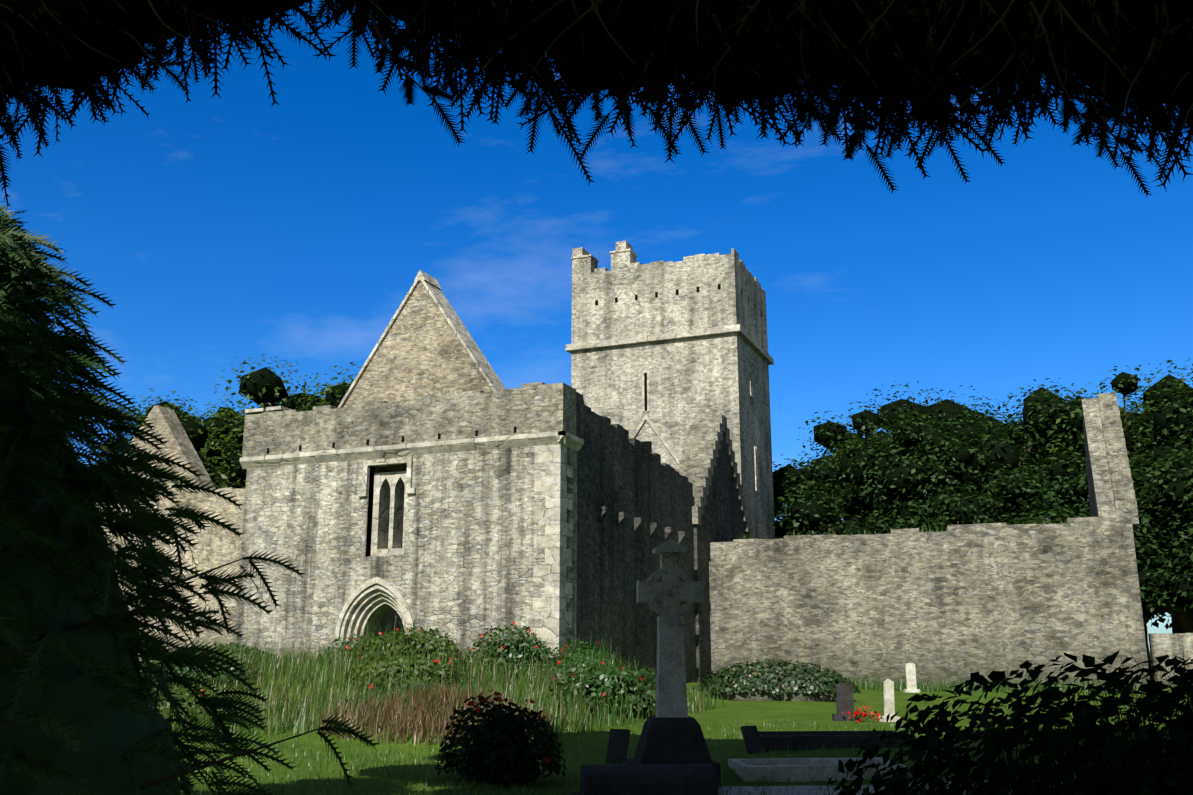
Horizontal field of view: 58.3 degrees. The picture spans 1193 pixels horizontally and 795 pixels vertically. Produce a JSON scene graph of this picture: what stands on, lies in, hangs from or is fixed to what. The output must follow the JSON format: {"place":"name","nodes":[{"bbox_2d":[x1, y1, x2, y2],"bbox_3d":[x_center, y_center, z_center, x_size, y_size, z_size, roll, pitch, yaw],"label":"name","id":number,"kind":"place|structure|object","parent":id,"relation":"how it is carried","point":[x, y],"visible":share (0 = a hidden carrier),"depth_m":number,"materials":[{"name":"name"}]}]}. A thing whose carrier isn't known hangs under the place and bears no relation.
{"place":"outdoors","nodes":[
{"label":"outdoors","id":0,"kind":"place"},
{"bbox_2d":[0,0,1192,650],"label":"sky","id":1,"kind":"structure","parent":0,"point":[217,230],"materials":[{"name":"blue"}]},
{"bbox_2d":[170,654,1192,794],"bbox_3d":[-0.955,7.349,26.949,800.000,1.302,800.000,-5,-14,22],"label":"terrain","id":2,"kind":"structure","parent":0,"point":[758,714],"depth_m":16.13,"materials":[{"name":"green plant"}]},
{"bbox_2d":[83,405,244,662],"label":"cloister range","id":3,"kind":"structure","parent":2,"relation":"on","point":[217,546],"depth_m":32.83,"materials":[{"name":"grey stone"}]},
{"bbox_2d":[83,388,246,467],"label":"tree","id":4,"kind":"object","parent":2,"relation":"on","point":[178,412],"visible":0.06,"depth_m":60.15,"materials":[{"name":"green plant"}]},
{"bbox_2d":[0,203,378,794],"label":"conifer tree","id":5,"kind":"object","parent":2,"relation":"on","point":[79,715],"visible":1,"depth_m":6.82,"materials":[{"name":"green plant"}]},
{"bbox_2d":[150,635,253,665],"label":"shrub","id":6,"kind":"object","parent":2,"relation":"on","point":[193,646],"visible":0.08,"depth_m":28.46,"materials":[{"name":"green plant"}]},
{"bbox_2d":[141,637,265,681],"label":"shrub","id":7,"kind":"object","parent":2,"relation":"on","point":[187,669],"visible":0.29,"depth_m":24.14,"materials":[{"name":"green plant"}]},
{"bbox_2d":[150,667,258,718],"bbox_3d":[-8.292,5.845,21.259,3.406,1.053,2.380,-5,-14,22],"label":"shrub","id":8,"kind":"object","parent":2,"relation":"on","point":[184,695],"visible":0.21,"depth_m":20.61,"materials":[{"name":"green plant"}]},
{"bbox_2d":[199,410,242,485],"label":"tree","id":9,"kind":"object","parent":2,"relation":"on","point":[214,476],"depth_m":54.81,"materials":[{"name":"green plant"}]},
{"bbox_2d":[110,354,361,490],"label":"tree","id":10,"kind":"object","parent":2,"relation":"on","point":[264,387],"visible":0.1,"depth_m":50.55,"materials":[{"name":"green plant"}]},
{"bbox_2d":[190,628,285,667],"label":"shrub","id":11,"kind":"object","parent":2,"relation":"on","point":[230,646],"visible":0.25,"depth_m":27.44,"materials":[{"name":"green plant"}]},
{"bbox_2d":[320,618,429,663],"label":"shrub","id":12,"kind":"object","parent":2,"relation":"on","point":[350,638],"visible":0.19,"depth_m":26.78,"materials":[{"name":"green plant"}]},
{"bbox_2d":[377,489,404,640],"bbox_3d":[-6.040,7.278,40.878,1.000,7.800,18.900,-5,-14,22],"label":"dark opening","id":13,"kind":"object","parent":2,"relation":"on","point":[388,622],"depth_m":36.92,"materials":[{"name":"stone"}]},
{"bbox_2d":[336,659,464,714],"bbox_3d":[-3.543,5.355,19.635,2.777,1.075,2.253,-5,-14,22],"label":"shrub","id":14,"kind":"object","parent":2,"relation":"on","point":[394,686],"visible":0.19,"depth_m":19.49,"materials":[{"name":"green plant"}]},
{"bbox_2d":[346,611,462,664],"bbox_3d":[-4.261,5.648,25.055,2.886,1.289,2.349,-5,-14,22],"label":"shrub","id":15,"kind":"object","parent":2,"relation":"on","point":[437,642],"visible":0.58,"depth_m":24.51,"materials":[{"name":"green plant"}]},
{"bbox_2d":[233,444,576,662],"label":"front wall","id":16,"kind":"structure","parent":2,"relation":"on","point":[468,560],"depth_m":29.53,"materials":[{"name":"stone"}]},
{"bbox_2d":[335,577,414,656],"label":"arch door","id":17,"kind":"structure","parent":16,"relation":"attached to","point":[371,602],"depth_m":29.81,"materials":[{"name":"stone"}]},
{"bbox_2d":[357,457,415,556],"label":"tracery window","id":18,"kind":"structure","parent":16,"relation":"attached to","point":[389,487],"depth_m":30.39,"materials":[{"name":"stone"}]},
{"bbox_2d":[240,382,575,468],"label":"parapet","id":19,"kind":"structure","parent":16,"relation":"on","point":[538,413],"depth_m":30.13,"materials":[{"name":"grey stone"}]},
{"bbox_2d":[245,406,291,414],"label":"nave coping stones","id":20,"kind":"object","parent":19,"relation":"on","point":[263,410],"visible":0.43,"depth_m":32.35,"materials":[{"name":"grey stone"}]},
{"bbox_2d":[266,427,516,453],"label":"drain holes","id":21,"kind":"object","parent":19,"relation":"in","point":[439,437],"visible":0.6,"depth_m":30.20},
{"bbox_2d":[338,270,505,471],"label":"gable","id":22,"kind":"structure","parent":16,"relation":"on","point":[426,344],"depth_m":33.12,"materials":[{"name":"stone"}]},
{"bbox_2d":[532,445,572,660],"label":"corner quoins","id":23,"kind":"object","parent":16,"relation":"attached to","point":[555,616],"visible":0.75,"depth_m":27.95,"materials":[{"name":"grey stone"}]},
{"bbox_2d":[344,640,478,685],"bbox_3d":[-3.938,5.575,22.724,2.401,1.092,2.827,8,-15,-30],"label":"shrub","id":24,"kind":"object","parent":2,"relation":"on","point":[407,664],"visible":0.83,"depth_m":21.99,"materials":[{"name":"green plant"}]},
{"bbox_2d":[140,629,721,737],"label":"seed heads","id":25,"kind":"object","parent":2,"relation":"on","point":[357,687],"visible":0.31,"depth_m":21.34,"materials":[{"name":"green plant"}]},
{"bbox_2d":[140,641,723,738],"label":"rank grass","id":26,"kind":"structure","parent":2,"relation":"on","point":[692,703],"depth_m":21.46,"materials":[{"name":"green plant"}]},
{"bbox_2d":[308,681,558,745],"bbox_3d":[-2.573,5.053,17.326,4.275,0.929,3.138,-5,-14,22],"label":"dry grass mound","id":27,"kind":"object","parent":2,"relation":"on","point":[419,709],"visible":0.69,"depth_m":16.75,"materials":[{"name":"brown plant"}]},
{"bbox_2d":[435,689,566,783],"bbox_3d":[-1.138,4.019,12.757,1.477,1.024,1.459,4,-14,-16],"label":"shrub","id":28,"kind":"object","parent":2,"relation":"on","point":[499,749],"visible":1,"depth_m":12.43,"materials":[{"name":"green plant"}]},
{"bbox_2d":[462,619,557,677],"bbox_3d":[-2.018,5.920,25.466,2.688,1.552,2.373,-5,-14,22],"label":"shrub","id":29,"kind":"object","parent":2,"relation":"on","point":[518,645],"visible":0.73,"depth_m":25.10,"materials":[{"name":"green plant"}]},
{"bbox_2d":[529,637,631,688],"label":"shrub","id":30,"kind":"object","parent":2,"relation":"on","point":[589,662],"visible":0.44,"depth_m":23.15,"materials":[{"name":"green plant"}]},
{"bbox_2d":[546,631,636,673],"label":"shrub","id":31,"kind":"object","parent":2,"relation":"on","point":[609,659],"visible":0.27,"depth_m":25.51,"materials":[{"name":"green plant"}]},
{"bbox_2d":[545,648,655,713],"bbox_3d":[0.264,5.411,20.741,2.156,1.355,2.128,5,-14,-22],"label":"shrub","id":32,"kind":"object","parent":2,"relation":"on","point":[615,681],"visible":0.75,"depth_m":20.24,"materials":[{"name":"green plant"}]},
{"bbox_2d":[605,729,629,763],"bbox_3d":[0.284,4.661,14.225,0.280,0.480,0.050,-7,-33,29],"label":"marker","id":33,"kind":"object","parent":2,"relation":"on","point":[618,744],"visible":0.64,"depth_m":14.21,"materials":[{"name":"stone"}]},
{"bbox_2d":[558,392,696,682],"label":"side wall","id":34,"kind":"structure","parent":2,"relation":"on","point":[634,502],"depth_m":31.92,"materials":[{"name":"grey stone"}]},
{"bbox_2d":[572,764,717,794],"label":"dark coped tomb","id":35,"kind":"object","parent":2,"relation":"on","point":[663,779],"visible":1,"depth_m":11.20,"materials":[{"name":"stone"}]},
{"bbox_2d":[565,241,774,538],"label":"central tower","id":36,"kind":"structure","parent":2,"relation":"on","point":[690,350],"depth_m":49.92,"materials":[{"name":"stone"}]},
{"bbox_2d":[595,284,761,467],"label":"window openings","id":37,"kind":"object","parent":36,"relation":"on","point":[648,444],"visible":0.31,"depth_m":49.66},
{"bbox_2d":[749,371,758,491],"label":"tower slit frames","id":38,"kind":"structure","parent":36,"relation":"attached to","point":[755,447],"depth_m":49.65,"materials":[{"name":"grey stone"}]},
{"bbox_2d":[627,539,720,787],"bbox_3d":[0.897,3.176,12.902,1.000,2.910,0.720,1,-13,-6],"label":"celtic cross monument","id":39,"kind":"object","parent":2,"relation":"on","point":[671,732],"visible":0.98,"depth_m":12.79,"materials":[{"name":"stone"}]},
{"bbox_2d":[677,414,752,681],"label":"wall","id":40,"kind":"structure","parent":2,"relation":"on","point":[708,468],"depth_m":41.07,"materials":[{"name":"stone"}]},
{"bbox_2d":[740,725,762,753],"bbox_3d":[2.225,4.903,15.260,0.260,0.420,0.050,9,-38,-32],"label":"marker","id":41,"kind":"object","parent":2,"relation":"on","point":[752,741],"visible":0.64,"depth_m":15.24,"materials":[{"name":"stone"}]},
{"bbox_2d":[692,659,860,701],"bbox_3d":[4.565,7.289,27.495,4.411,1.113,1.991,-5,-14,22],"label":"bush","id":42,"kind":"object","parent":2,"relation":"on","point":[758,682],"visible":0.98,"depth_m":26.89,"materials":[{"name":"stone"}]},
{"bbox_2d":[728,758,905,781],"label":"grave slab","id":43,"kind":"structure","parent":2,"relation":"on","point":[805,769],"depth_m":12.95,"materials":[{"name":"stone"}]},
{"bbox_2d":[758,730,914,749],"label":"grave kerb","id":44,"kind":"structure","parent":2,"relation":"on","point":[794,740],"depth_m":15.56,"materials":[{"name":"stone"}]},
{"bbox_2d":[832,683,859,720],"bbox_3d":[4.763,5.844,20.485,0.480,0.730,0.210,0,-13,1],"label":"gravestone","id":45,"kind":"object","parent":2,"relation":"on","point":[844,699],"visible":0.85,"depth_m":20.45,"materials":[{"name":"stone"}]},
{"bbox_2d":[841,705,882,722],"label":"red flowers","id":46,"kind":"object","parent":2,"relation":"on","point":[863,714],"visible":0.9,"depth_m":20.16,"materials":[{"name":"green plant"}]},
{"bbox_2d":[772,401,958,538],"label":"tree","id":47,"kind":"object","parent":2,"relation":"on","point":[826,434],"visible":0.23,"depth_m":56.07,"materials":[{"name":"green plant"}]},
{"bbox_2d":[770,450,988,534],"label":"tree","id":48,"kind":"object","parent":2,"relation":"on","point":[812,510],"visible":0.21,"depth_m":49.90,"materials":[{"name":"green plant"}]},
{"bbox_2d":[879,679,900,721],"bbox_3d":[5.605,5.827,20.471,0.350,0.850,0.200,2,-9,-10],"label":"gravestone","id":49,"kind":"object","parent":2,"relation":"on","point":[888,691],"visible":0.68,"depth_m":20.45,"materials":[{"name":"stone"}]},
{"bbox_2d":[904,663,919,692],"bbox_3d":[9.873,8.819,33.545,0.460,0.950,0.210,0,-13,1],"label":"grey headstone","id":50,"kind":"object","parent":2,"relation":"on","point":[911,683],"visible":0.85,"depth_m":33.51,"materials":[{"name":"stone"}]},
{"bbox_2d":[708,392,1149,691],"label":"transept","id":51,"kind":"structure","parent":2,"relation":"on","point":[960,602],"depth_m":36.22,"materials":[{"name":"stone"}]},
{"bbox_2d":[187,252,1084,538],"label":"wall weeds","id":52,"kind":"object","parent":51,"relation":"on","point":[793,532],"depth_m":37.03,"materials":[{"name":"green plant"}]},
{"bbox_2d":[841,381,1022,521],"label":"tree","id":53,"kind":"object","parent":2,"relation":"on","point":[941,407],"visible":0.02,"depth_m":62.30,"materials":[{"name":"green plant"}]},
{"bbox_2d":[710,670,1175,694],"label":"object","id":54,"kind":"structure","parent":2,"relation":"on","point":[873,686],"depth_m":34.84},
{"bbox_2d":[818,385,1089,532],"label":"tree","id":55,"kind":"object","parent":2,"relation":"on","point":[879,462],"visible":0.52,"depth_m":48.98,"materials":[{"name":"green plant"}]},
{"bbox_2d":[860,482,1087,533],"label":"tree","id":56,"kind":"object","parent":2,"relation":"on","point":[964,508],"visible":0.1,"depth_m":44.67,"materials":[{"name":"green plant"}]},
{"bbox_2d":[823,643,1192,794],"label":"shrub","id":57,"kind":"object","parent":2,"relation":"on","point":[1137,774],"visible":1,"depth_m":6.29,"materials":[{"name":"green plant"}]},
{"bbox_2d":[978,443,1179,620],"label":"tree","id":58,"kind":"object","parent":2,"relation":"on","point":[1077,493],"visible":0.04,"depth_m":44.19,"materials":[{"name":"green plant"}]},
{"bbox_2d":[983,455,1185,628],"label":"tree","id":59,"kind":"object","parent":2,"relation":"on","point":[1021,488],"visible":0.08,"depth_m":44.01,"materials":[{"name":"green plant"}]},
{"bbox_2d":[1006,358,1192,476],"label":"tree","id":60,"kind":"object","parent":2,"relation":"on","point":[1124,384],"visible":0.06,"depth_m":50.25,"materials":[{"name":"green plant"}]},
{"bbox_2d":[1037,450,1176,679],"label":"tree","id":61,"kind":"object","parent":2,"relation":"on","point":[1148,523],"visible":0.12,"depth_m":44.27,"materials":[{"name":"green plant"}]},
{"bbox_2d":[1062,393,1185,632],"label":"tree","id":62,"kind":"object","parent":2,"relation":"on","point":[1179,630],"visible":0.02,"depth_m":58.29,"materials":[{"name":"green plant"}]},
{"bbox_2d":[1122,373,1192,510],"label":"tree","id":63,"kind":"object","parent":2,"relation":"on","point":[1173,421],"visible":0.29,"depth_m":44.42,"materials":[{"name":"green plant"}]},
{"bbox_2d":[1128,440,1192,632],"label":"tree","id":64,"kind":"object","parent":2,"relation":"on","point":[1147,552],"visible":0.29,"depth_m":41.23,"materials":[{"name":"green plant"}]},
{"bbox_2d":[1133,468,1192,628],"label":"tree","id":65,"kind":"object","parent":2,"relation":"on","point":[1179,586],"visible":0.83,"depth_m":40.29,"materials":[{"name":"green plant"}]},
{"bbox_2d":[1148,633,1192,690],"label":"stone wall","id":66,"kind":"structure","parent":2,"relation":"on","point":[1183,641],"depth_m":35.14,"materials":[{"name":"stone"}]},
{"bbox_3d":[3.267,-5.076,-1.457,27.936,12.494,28.480,-5,-14,22],"label":"yew tree","id":67,"kind":"object","parent":2,"relation":"on","visible":0},
{"bbox_2d":[0,0,1192,210],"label":"tree branches","id":68,"kind":"object","parent":67,"relation":"attached to","point":[930,60],"visible":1,"depth_m":2.49,"materials":[{"name":"green plant"}]},
{"bbox_2d":[718,781,1076,794],"bbox_3d":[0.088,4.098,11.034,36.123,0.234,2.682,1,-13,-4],"label":"grave slab","id":69,"kind":"structure","parent":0,"point":[797,789],"depth_m":12.09,"materials":[{"name":"stone"}]}
]}

